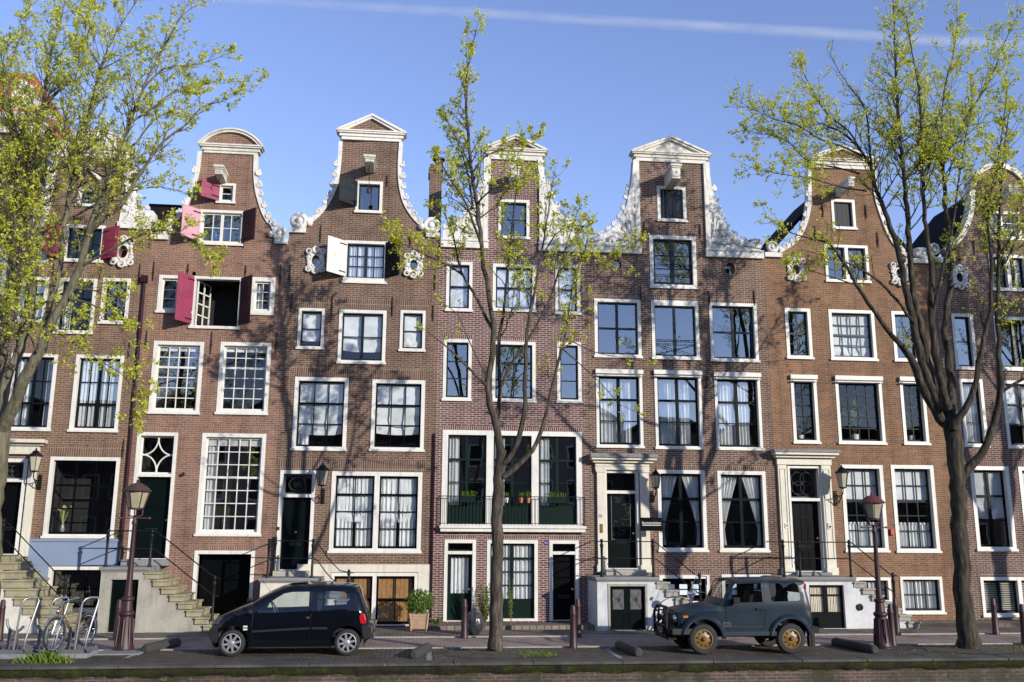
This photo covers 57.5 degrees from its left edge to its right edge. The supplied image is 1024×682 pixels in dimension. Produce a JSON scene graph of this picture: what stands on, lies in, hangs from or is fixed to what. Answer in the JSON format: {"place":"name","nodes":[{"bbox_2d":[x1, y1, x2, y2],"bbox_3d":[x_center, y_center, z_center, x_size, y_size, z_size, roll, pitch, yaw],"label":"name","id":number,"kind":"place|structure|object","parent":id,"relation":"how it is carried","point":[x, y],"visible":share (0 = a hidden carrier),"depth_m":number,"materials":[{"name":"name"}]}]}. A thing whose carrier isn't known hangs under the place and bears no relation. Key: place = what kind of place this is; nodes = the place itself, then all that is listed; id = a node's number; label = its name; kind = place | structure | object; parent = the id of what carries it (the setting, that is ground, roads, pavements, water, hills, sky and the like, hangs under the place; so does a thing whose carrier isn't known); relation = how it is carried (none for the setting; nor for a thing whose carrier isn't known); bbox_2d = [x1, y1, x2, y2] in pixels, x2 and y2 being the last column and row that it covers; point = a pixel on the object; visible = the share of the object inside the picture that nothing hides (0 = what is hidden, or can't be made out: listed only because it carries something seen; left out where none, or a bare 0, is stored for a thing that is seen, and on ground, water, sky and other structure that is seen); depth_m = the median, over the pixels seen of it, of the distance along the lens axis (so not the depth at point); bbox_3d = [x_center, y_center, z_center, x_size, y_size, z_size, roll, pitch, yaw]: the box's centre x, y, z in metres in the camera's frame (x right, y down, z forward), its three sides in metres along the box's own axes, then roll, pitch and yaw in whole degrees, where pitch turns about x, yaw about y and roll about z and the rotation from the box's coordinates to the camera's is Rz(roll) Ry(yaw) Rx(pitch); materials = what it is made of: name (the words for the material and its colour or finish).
{"place":"outdoors","nodes":[
{"label":"outdoors","id":0,"kind":"place"},
{"bbox_2d":[422,622,594,629],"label":"raised pavement","id":1,"kind":"structure","parent":0,"point":[516,625],"depth_m":26.14,"materials":[{"name":"grey stone"}]},
{"bbox_2d":[0,634,1020,649],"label":"road","id":2,"kind":"structure","parent":0,"point":[522,641],"depth_m":23.37,"materials":[{"name":"asphalt"}]},
{"bbox_2d":[3,632,1020,639],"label":"kerb strip","id":3,"kind":"object","parent":2,"relation":"on","point":[513,636],"visible":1,"depth_m":24.32,"materials":[{"name":"grey stone"}]},
{"bbox_2d":[99,643,1020,650],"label":"kerb strip","id":4,"kind":"object","parent":2,"relation":"on","point":[542,646],"visible":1,"depth_m":21.98,"materials":[{"name":"grey stone"}]},
{"bbox_2d":[3,627,1019,638],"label":"pavement","id":5,"kind":"structure","parent":0,"point":[392,631],"depth_m":25.28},
{"bbox_2d":[0,518,90,632],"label":"stoop","id":6,"kind":"object","parent":5,"relation":"on","point":[20,580],"visible":0.79,"depth_m":24.63,"materials":[{"name":"white paint"}]},
{"bbox_2d":[1,128,157,627],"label":"canal house","id":7,"kind":"structure","parent":5,"relation":"on","point":[72,431],"depth_m":27.19,"materials":[{"name":"brown brick"}]},
{"bbox_2d":[15,272,50,322],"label":"window","id":8,"kind":"structure","parent":7,"relation":"in","point":[43,288],"depth_m":27.57,"materials":[{"name":"white paint"}]},
{"bbox_2d":[8,348,59,430],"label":"window","id":9,"kind":"structure","parent":7,"relation":"in","point":[34,413],"depth_m":27.12,"materials":[{"name":"white paint"}]},
{"bbox_2d":[47,567,100,611],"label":"window","id":10,"kind":"structure","parent":7,"relation":"in","point":[84,582],"depth_m":27.05,"materials":[{"name":"white paint"}]},
{"bbox_2d":[53,274,98,334],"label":"window","id":11,"kind":"structure","parent":7,"relation":"in","point":[85,295],"depth_m":27.73,"materials":[{"name":"glass"}]},
{"bbox_2d":[42,220,119,262],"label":"window","id":12,"kind":"structure","parent":7,"relation":"in","point":[101,234],"depth_m":27.94,"materials":[{"name":"white paint"}]},
{"bbox_2d":[40,445,126,538],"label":"window","id":13,"kind":"structure","parent":7,"relation":"in","point":[88,482],"depth_m":27.21,"materials":[{"name":"white paint"}]},
{"bbox_2d":[67,350,125,432],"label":"window","id":14,"kind":"structure","parent":7,"relation":"in","point":[96,397],"depth_m":27.25,"materials":[{"name":"glass"}]},
{"bbox_2d":[97,274,132,323],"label":"window","id":15,"kind":"structure","parent":7,"relation":"in","point":[117,277],"depth_m":27.84,"materials":[{"name":"glass"}]},
{"bbox_2d":[97,527,219,632],"bbox_3d":[-9.502,6.532,25.646,3.206,2.760,1.362,2,-12,-6],"label":"stoop","id":16,"kind":"object","parent":5,"relation":"on","point":[163,601],"visible":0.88,"depth_m":24.97,"materials":[{"name":"stone"}]},
{"bbox_2d":[108,580,138,631],"bbox_3d":[-10.366,7.068,24.940,0.713,1.355,0.050,2,-12,-6],"label":"grille door","id":17,"kind":"structure","parent":16,"relation":"in","point":[118,586],"depth_m":24.97,"materials":[{"name":"green wood"}]},
{"bbox_2d":[122,127,288,627],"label":"canal house","id":18,"kind":"structure","parent":5,"relation":"on","point":[203,459],"depth_m":27.81,"materials":[{"name":"brown brick"}]},
{"bbox_2d":[155,271,195,312],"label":"window","id":19,"kind":"structure","parent":18,"relation":"in","point":[167,286],"depth_m":28.04,"materials":[{"name":"white paint"}]},
{"bbox_2d":[146,336,205,414],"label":"window","id":20,"kind":"structure","parent":18,"relation":"in","point":[178,373],"depth_m":27.76,"materials":[{"name":"white paint"}]},
{"bbox_2d":[174,272,252,329],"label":"window","id":21,"kind":"structure","parent":18,"relation":"in","point":[224,301],"depth_m":28.20,"materials":[{"name":"white paint"}]},
{"bbox_2d":[180,204,255,245],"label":"window","id":22,"kind":"structure","parent":18,"relation":"in","point":[234,228],"depth_m":28.57,"materials":[{"name":"white paint"}]},
{"bbox_2d":[200,178,237,203],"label":"window","id":23,"kind":"structure","parent":18,"relation":"in","point":[224,193],"depth_m":28.64,"materials":[{"name":"white paint"}]},
{"bbox_2d":[192,546,256,615],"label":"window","id":24,"kind":"structure","parent":18,"relation":"in","point":[235,569],"depth_m":26.83,"materials":[{"name":"white paint"}]},
{"bbox_2d":[194,428,267,536],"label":"window","id":25,"kind":"structure","parent":18,"relation":"in","point":[232,464],"depth_m":27.35,"materials":[{"name":"white paint"}]},
{"bbox_2d":[214,337,272,414],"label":"window","id":26,"kind":"structure","parent":18,"relation":"in","point":[244,364],"depth_m":27.97,"materials":[{"name":"white paint"}]},
{"bbox_2d":[250,273,276,315],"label":"window","id":27,"kind":"structure","parent":18,"relation":"in","point":[263,286],"depth_m":28.30,"materials":[{"name":"white paint"}]},
{"bbox_2d":[258,536,376,623],"bbox_3d":[-5.356,6.753,26.060,3.198,2.538,1.362,2,-12,-6],"label":"stoop","id":28,"kind":"object","parent":5,"relation":"on","point":[277,579],"visible":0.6,"depth_m":25.41,"materials":[{"name":"beige paint"}]},
{"bbox_2d":[270,113,444,626],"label":"canal house","id":29,"kind":"structure","parent":5,"relation":"on","point":[358,400],"depth_m":28.09,"materials":[{"name":"brown brick"}]},
{"bbox_2d":[294,297,330,349],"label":"window","id":30,"kind":"structure","parent":29,"relation":"in","point":[311,317],"depth_m":28.32,"materials":[{"name":"glass"}]},
{"bbox_2d":[305,246,325,273],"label":"oval window","id":31,"kind":"structure","parent":29,"relation":"in","point":[318,264],"depth_m":28.56,"materials":[{"name":"white stone"}]},
{"bbox_2d":[290,365,354,450],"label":"window","id":32,"kind":"structure","parent":29,"relation":"in","point":[320,409],"depth_m":27.90,"materials":[{"name":"glass"}]},
{"bbox_2d":[339,175,384,213],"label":"window","id":33,"kind":"structure","parent":29,"relation":"in","point":[353,192],"depth_m":29.26,"materials":[{"name":"white paint"}]},
{"bbox_2d":[326,235,399,283],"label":"window","id":34,"kind":"structure","parent":29,"relation":"in","point":[367,260],"depth_m":28.82,"materials":[{"name":"white paint"}]},
{"bbox_2d":[334,298,391,364],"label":"window","id":35,"kind":"structure","parent":29,"relation":"in","point":[362,331],"depth_m":28.48,"materials":[{"name":"white glass"}]},
{"bbox_2d":[331,573,417,625],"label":"window","id":36,"kind":"structure","parent":29,"relation":"in","point":[385,593],"depth_m":26.97,"materials":[{"name":"white paint"}]},
{"bbox_2d":[327,460,427,552],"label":"window","id":37,"kind":"structure","parent":29,"relation":"in","point":[371,512],"depth_m":27.46,"materials":[{"name":"white paint"}]},
{"bbox_2d":[368,368,430,451],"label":"window","id":38,"kind":"structure","parent":29,"relation":"in","point":[398,406],"depth_m":28.15,"materials":[{"name":"white glass"}]},
{"bbox_2d":[395,299,430,351],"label":"window","id":39,"kind":"structure","parent":29,"relation":"in","point":[411,339],"depth_m":28.63,"materials":[{"name":"glass"}]},
{"bbox_2d":[408,612,428,630],"bbox_3d":[-2.591,7.761,25.838,0.579,0.470,0.579,2,-12,-6],"label":"planter box","id":40,"kind":"object","parent":5,"relation":"on","point":[418,621],"visible":0.94,"depth_m":25.61,"materials":[{"name":"brown wood"}]},
{"bbox_2d":[404,588,435,613],"bbox_3d":[-2.548,7.276,25.956,0.906,0.802,0.811,2,-12,-6],"label":"boxwood bush","id":41,"kind":"object","parent":40,"relation":"in","point":[423,603],"visible":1,"depth_m":25.81,"materials":[{"name":"green plant"}]},
{"bbox_2d":[432,134,587,622],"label":"canal house","id":42,"kind":"structure","parent":5,"relation":"on","point":[545,556],"depth_m":28.46,"materials":[{"name":"brown brick"}]},
{"bbox_2d":[441,335,472,400],"bbox_3d":[-1.723,0.928,28.942,0.947,2.044,1.219,2,-12,-6],"label":"window","id":43,"kind":"structure","parent":42,"relation":"in","point":[456,377],"depth_m":28.66,"materials":[{"name":"white paint"}]},
{"bbox_2d":[445,257,473,311],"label":"window","id":44,"kind":"structure","parent":42,"relation":"in","point":[456,287],"depth_m":29.06,"materials":[{"name":"white glass"}]},
{"bbox_2d":[441,425,582,525],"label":"window","id":45,"kind":"structure","parent":42,"relation":"in","point":[468,452],"depth_m":28.14,"materials":[{"name":"white paint"}]},
{"bbox_2d":[486,535,538,620],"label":"window","id":46,"kind":"structure","parent":42,"relation":"in","point":[520,558],"depth_m":27.49,"materials":[{"name":"white paint"}]},
{"bbox_2d":[497,195,530,239],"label":"window","id":47,"kind":"structure","parent":42,"relation":"in","point":[521,202],"depth_m":29.78,"materials":[{"name":"white paint"}]},
{"bbox_2d":[492,259,536,312],"bbox_3d":[0.059,-1.704,29.198,1.427,1.669,0.264,2,-12,-6],"label":"window","id":48,"kind":"structure","parent":42,"relation":"in","point":[498,286],"depth_m":29.24,"materials":[{"name":"glass"}]},
{"bbox_2d":[492,337,536,402],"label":"window","id":49,"kind":"structure","parent":42,"relation":"in","point":[512,391],"depth_m":28.85,"materials":[{"name":"white paint"}]},
{"bbox_2d":[554,260,581,314],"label":"window","id":50,"kind":"structure","parent":42,"relation":"in","point":[563,297],"depth_m":29.42,"materials":[{"name":"white glass"}]},
{"bbox_2d":[556,338,582,403],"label":"window","id":51,"kind":"structure","parent":42,"relation":"in","point":[569,383],"depth_m":29.03,"materials":[{"name":"white paint"}]},
{"bbox_2d":[586,539,706,630],"bbox_3d":[3.988,7.005,26.967,3.495,2.511,1.512,2,-12,-6],"label":"stoop","id":52,"kind":"object","parent":5,"relation":"on","point":[624,599],"visible":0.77,"depth_m":26.22,"materials":[{"name":"white paint"}]},
{"bbox_2d":[610,586,626,629],"bbox_3d":[2.979,7.480,26.166,0.493,1.184,0.058,2,-12,-6],"label":"cellar door","id":53,"kind":"structure","parent":52,"relation":"in","point":[618,594],"depth_m":26.16,"materials":[{"name":"green wood"}]},
{"bbox_2d":[627,586,644,629],"bbox_3d":[3.477,7.493,26.218,0.493,1.184,0.058,2,-12,-6],"label":"cellar door","id":54,"kind":"structure","parent":52,"relation":"in","point":[635,594],"depth_m":26.20,"materials":[{"name":"green wood"}]},
{"bbox_2d":[763,540,920,628],"bbox_3d":[9.692,7.172,27.642,4.184,2.517,1.362,2,-12,-6],"label":"stoop","id":55,"kind":"object","parent":5,"relation":"on","point":[841,602],"visible":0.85,"depth_m":27.00,"materials":[{"name":"white paint"}]},
{"bbox_2d":[809,585,844,627],"bbox_3d":[9.065,7.671,26.986,1.041,1.206,0.087,2,-12,-6],"label":"cellar door","id":56,"kind":"structure","parent":55,"relation":"in","point":[825,600],"depth_m":26.99,"materials":[{"name":"green wood"}]},
{"bbox_2d":[761,145,955,619],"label":"canal house","id":57,"kind":"structure","parent":5,"relation":"on","point":[832,347],"depth_m":29.62,"materials":[{"name":"brown brick"}]},
{"bbox_2d":[783,304,814,359],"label":"window","id":58,"kind":"structure","parent":57,"relation":"in","point":[797,316],"depth_m":30.00,"materials":[{"name":"white paint"}]},
{"bbox_2d":[790,374,821,443],"bbox_3d":[9.151,2.252,29.845,0.905,2.172,1.332,2,-12,-6],"label":"window","id":59,"kind":"structure","parent":57,"relation":"in","point":[803,387],"depth_m":29.47,"materials":[{"name":"glass"}]},
{"bbox_2d":[829,195,857,229],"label":"window","id":60,"kind":"structure","parent":57,"relation":"in","point":[842,209],"depth_m":30.93,"materials":[{"name":"white paint"}]},
{"bbox_2d":[822,240,871,282],"bbox_3d":[10.909,-2.516,30.856,1.571,1.416,0.819,2,-12,-6],"label":"window","id":61,"kind":"structure","parent":57,"relation":"in","point":[857,248],"depth_m":30.66,"materials":[{"name":"white paint"}]},
{"bbox_2d":[826,305,878,360],"bbox_3d":[10.944,-0.228,30.121,1.619,1.808,0.310,2,-12,-6],"label":"window","id":62,"kind":"structure","parent":57,"relation":"in","point":[851,330],"depth_m":30.17,"materials":[{"name":"white glass"}]},
{"bbox_2d":[834,375,887,444],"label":"window","id":63,"kind":"structure","parent":57,"relation":"in","point":[869,399],"depth_m":29.78,"materials":[{"name":"glass"}]},
{"bbox_2d":[839,460,890,552],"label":"window","id":64,"kind":"structure","parent":57,"relation":"in","point":[862,480],"depth_m":29.13,"materials":[{"name":"white paint"}]},
{"bbox_2d":[854,573,891,600],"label":"window","id":65,"kind":"structure","parent":57,"relation":"in","point":[864,577],"depth_m":28.50,"materials":[{"name":"white paint"}]},
{"bbox_2d":[889,307,916,361],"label":"window","id":66,"kind":"structure","parent":57,"relation":"in","point":[897,314],"depth_m":30.38,"materials":[{"name":"white paint"}]},
{"bbox_2d":[899,376,930,444],"bbox_3d":[12.749,2.336,30.227,0.900,2.176,1.332,2,-12,-6],"label":"window","id":67,"kind":"structure","parent":57,"relation":"in","point":[911,398],"depth_m":29.83,"materials":[{"name":"glass"}]},
{"bbox_2d":[889,461,941,552],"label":"window","id":68,"kind":"structure","parent":57,"relation":"in","point":[913,483],"depth_m":29.29,"materials":[{"name":"white paint"}]},
{"bbox_2d":[898,572,946,614],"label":"window","id":69,"kind":"structure","parent":57,"relation":"in","point":[919,595],"depth_m":28.66,"materials":[{"name":"white paint"}]},
{"bbox_2d":[912,161,1023,619],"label":"canal house","id":70,"kind":"structure","parent":5,"relation":"on","point":[994,484],"depth_m":30.23,"materials":[{"name":"brown brick"}]},
{"bbox_2d":[950,310,976,369],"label":"window","id":71,"kind":"structure","parent":70,"relation":"in","point":[962,324],"depth_m":30.58,"materials":[{"name":"glass"}]},
{"bbox_2d":[957,375,990,446],"bbox_3d":[14.740,2.354,30.471,0.882,2.332,1.219,2,-12,-6],"label":"window","id":72,"kind":"structure","parent":70,"relation":"in","point":[974,422],"depth_m":30.07,"materials":[{"name":"glass"}]},
{"bbox_2d":[970,462,1018,550],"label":"window","id":73,"kind":"structure","parent":70,"relation":"in","point":[990,481],"depth_m":29.60,"materials":[{"name":"white paint"}]},
{"bbox_2d":[978,573,1023,616],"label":"window","id":74,"kind":"structure","parent":70,"relation":"in","point":[1007,589],"depth_m":28.95,"materials":[{"name":"white paint"}]},
{"bbox_2d":[987,250,1023,291],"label":"window","id":75,"kind":"structure","parent":70,"relation":"in","point":[1010,275],"depth_m":31.22,"materials":[{"name":"white paint"}]},
{"bbox_2d":[992,312,1023,370],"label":"window","id":76,"kind":"structure","parent":70,"relation":"in","point":[1012,353],"depth_m":31.46,"materials":[{"name":"glass"}]},
{"bbox_2d":[1003,377,1023,448],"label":"window","id":77,"kind":"structure","parent":70,"relation":"in","point":[1013,398],"depth_m":30.29,"materials":[{"name":"glass"}]},
{"bbox_2d":[0,655,1023,681],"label":"quay wall","id":78,"kind":"structure","parent":0,"point":[971,668],"depth_m":19.52,"materials":[{"name":"stone"}]},
{"bbox_2d":[0,644,1023,663],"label":"parking strip","id":79,"kind":"object","parent":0,"point":[402,654],"visible":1,"depth_m":20.79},
{"bbox_2d":[11,649,75,662],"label":"weeds","id":80,"kind":"object","parent":79,"relation":"on","point":[47,658],"visible":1,"depth_m":18.93,"materials":[{"name":"green plant"}]},
{"bbox_2d":[0,596,99,658],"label":"bicycle rack","id":81,"kind":"object","parent":79,"relation":"on","point":[85,651],"visible":0.91,"depth_m":19.98,"materials":[{"name":"metal"}]},
{"bbox_2d":[42,596,97,651],"bbox_3d":[-9.558,6.116,20.287,0.635,1.112,1.844,-2,-12,11],"label":"bicycle","id":82,"kind":"object","parent":81,"relation":"in","point":[63,622],"visible":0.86,"depth_m":20.03,"materials":[{"name":"metal"}]},
{"bbox_2d":[95,647,142,654],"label":"lamp plinth","id":83,"kind":"structure","parent":79,"relation":"on","point":[135,651],"depth_m":20.46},
{"bbox_2d":[112,479,151,650],"bbox_3d":[-8.733,5.100,21.395,0.638,3.833,0.648,9,-15,-35],"label":"street lamp","id":84,"kind":"object","parent":83,"relation":"on","point":[137,494],"visible":0.98,"depth_m":21.27,"materials":[{"name":"metal"}]},
{"bbox_2d":[209,580,375,656],"bbox_3d":[-4.887,6.212,21.121,3.603,1.583,1.832,2,-12,-6],"label":"parked car","id":85,"kind":"object","parent":79,"relation":"on","point":[346,629],"visible":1,"depth_m":20.37,"materials":[{"name":"black paint"}]},
{"bbox_2d":[441,649,545,658],"bbox_3d":[-0.412,6.916,20.760,2.346,0.078,1.771,2,-12,-6],"label":"tree pit","id":86,"kind":"object","parent":79,"relation":"on","point":[477,653],"visible":0.84,"depth_m":20.45,"materials":[{"name":"grey soil"}]},
{"bbox_2d":[377,6,657,651],"bbox_3d":[0.188,-0.659,22.388,6.929,15.816,2.652,2,-12,-6],"label":"tree","id":87,"kind":"object","parent":86,"relation":"on","point":[496,623],"visible":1,"depth_m":22.61,"materials":[{"name":"green plant"}]},
{"bbox_2d":[653,569,818,654],"bbox_3d":[5.173,6.241,21.850,3.537,1.925,1.751,2,-12,-6],"label":"parked car","id":88,"kind":"object","parent":79,"relation":"on","point":[760,616],"visible":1,"depth_m":21.20,"materials":[{"name":"blue metal"}]},
{"bbox_2d":[859,492,893,648],"bbox_3d":[8.875,5.535,22.693,0.614,3.689,0.624,-11,-16,43],"label":"street lamp","id":89,"kind":"object","parent":79,"relation":"on","point":[871,503],"visible":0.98,"depth_m":22.55,"materials":[{"name":"metal"}]},
{"bbox_2d":[920,645,1021,653],"bbox_3d":[10.835,7.241,22.040,2.370,0.078,1.730,2,-12,-6],"label":"tree pit","id":90,"kind":"object","parent":79,"relation":"on","point":[986,650],"visible":0.78,"depth_m":21.67,"materials":[{"name":"soil"}]},
{"bbox_2d":[722,0,1023,648],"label":"tree","id":91,"kind":"object","parent":90,"relation":"on","point":[938,395],"visible":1,"depth_m":24.10,"materials":[{"name":"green plant"}]},
{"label":"tree pit","id":92,"kind":"structure","parent":79,"relation":"on","visible":0},
{"bbox_2d":[0,0,269,649],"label":"tree","id":93,"kind":"object","parent":92,"relation":"in","point":[28,195],"visible":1,"depth_m":21.92,"materials":[{"name":"green plant"}]},
{"bbox_2d":[0,0,1023,256],"label":"sky","id":94,"kind":"structure","parent":0,"point":[607,79],"materials":[{"name":"blue"}]},
{"bbox_2d":[914,620,1019,626],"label":"raised pavement","id":95,"kind":"structure","parent":0,"point":[979,623],"depth_m":27.63,"materials":[{"name":"grey stone"}]},
{"label":"ground","id":96,"kind":"structure","parent":0,"visible":0},
{"bbox_2d":[0,73,70,365],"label":"canal house","id":97,"kind":"structure","parent":96,"relation":"on","point":[19,248],"depth_m":28.27,"materials":[{"name":"brown brick"}]},
{"bbox_2d":[585,135,779,601],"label":"canal house","id":98,"kind":"structure","parent":96,"relation":"on","point":[686,307],"depth_m":29.26,"materials":[{"name":"brown brick"}]},
{"bbox_2d":[593,294,642,358],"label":"window","id":99,"kind":"structure","parent":98,"relation":"in","point":[616,317],"depth_m":30.06,"materials":[{"name":"glass"}]},
{"bbox_2d":[594,369,644,447],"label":"window","id":100,"kind":"structure","parent":98,"relation":"in","point":[611,433],"depth_m":28.87,"materials":[{"name":"glass"}]},
{"bbox_2d":[655,182,687,222],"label":"window","id":101,"kind":"structure","parent":98,"relation":"in","point":[671,204],"depth_m":30.31,"materials":[{"name":"white paint"}]},
{"bbox_2d":[648,231,698,289],"bbox_3d":[5.117,-2.516,30.213,1.607,1.897,0.819,2,-12,-6],"label":"window","id":102,"kind":"structure","parent":98,"relation":"in","point":[673,265],"depth_m":30.07,"materials":[{"name":"white paint"}]},
{"bbox_2d":[650,296,701,359],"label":"window","id":103,"kind":"structure","parent":98,"relation":"in","point":[675,324],"depth_m":29.99,"materials":[{"name":"glass"}]},
{"bbox_2d":[653,369,704,449],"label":"window","id":104,"kind":"structure","parent":98,"relation":"in","point":[678,393],"depth_m":29.08,"materials":[{"name":"glass"}]},
{"bbox_2d":[656,465,708,551],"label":"window","id":105,"kind":"structure","parent":98,"relation":"in","point":[681,491],"depth_m":28.55,"materials":[{"name":"white paint"}]},
{"bbox_2d":[658,571,710,601],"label":"window","id":106,"kind":"structure","parent":98,"relation":"in","point":[687,576],"depth_m":27.92,"materials":[{"name":"white paint"}]},
{"bbox_2d":[707,298,760,362],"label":"window","id":107,"kind":"structure","parent":98,"relation":"in","point":[733,323],"depth_m":30.33,"materials":[{"name":"glass"}]},
{"bbox_2d":[712,372,764,450],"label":"window","id":108,"kind":"structure","parent":98,"relation":"in","point":[738,414],"depth_m":29.27,"materials":[{"name":"white glass"}]},
{"bbox_2d":[716,466,770,552],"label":"window","id":109,"kind":"structure","parent":98,"relation":"in","point":[742,497],"depth_m":28.74,"materials":[{"name":"white paint"}]},
{"bbox_2d":[720,570,771,597],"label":"window","id":110,"kind":"structure","parent":98,"relation":"in","point":[724,573],"depth_m":28.08,"materials":[{"name":"white paint"}]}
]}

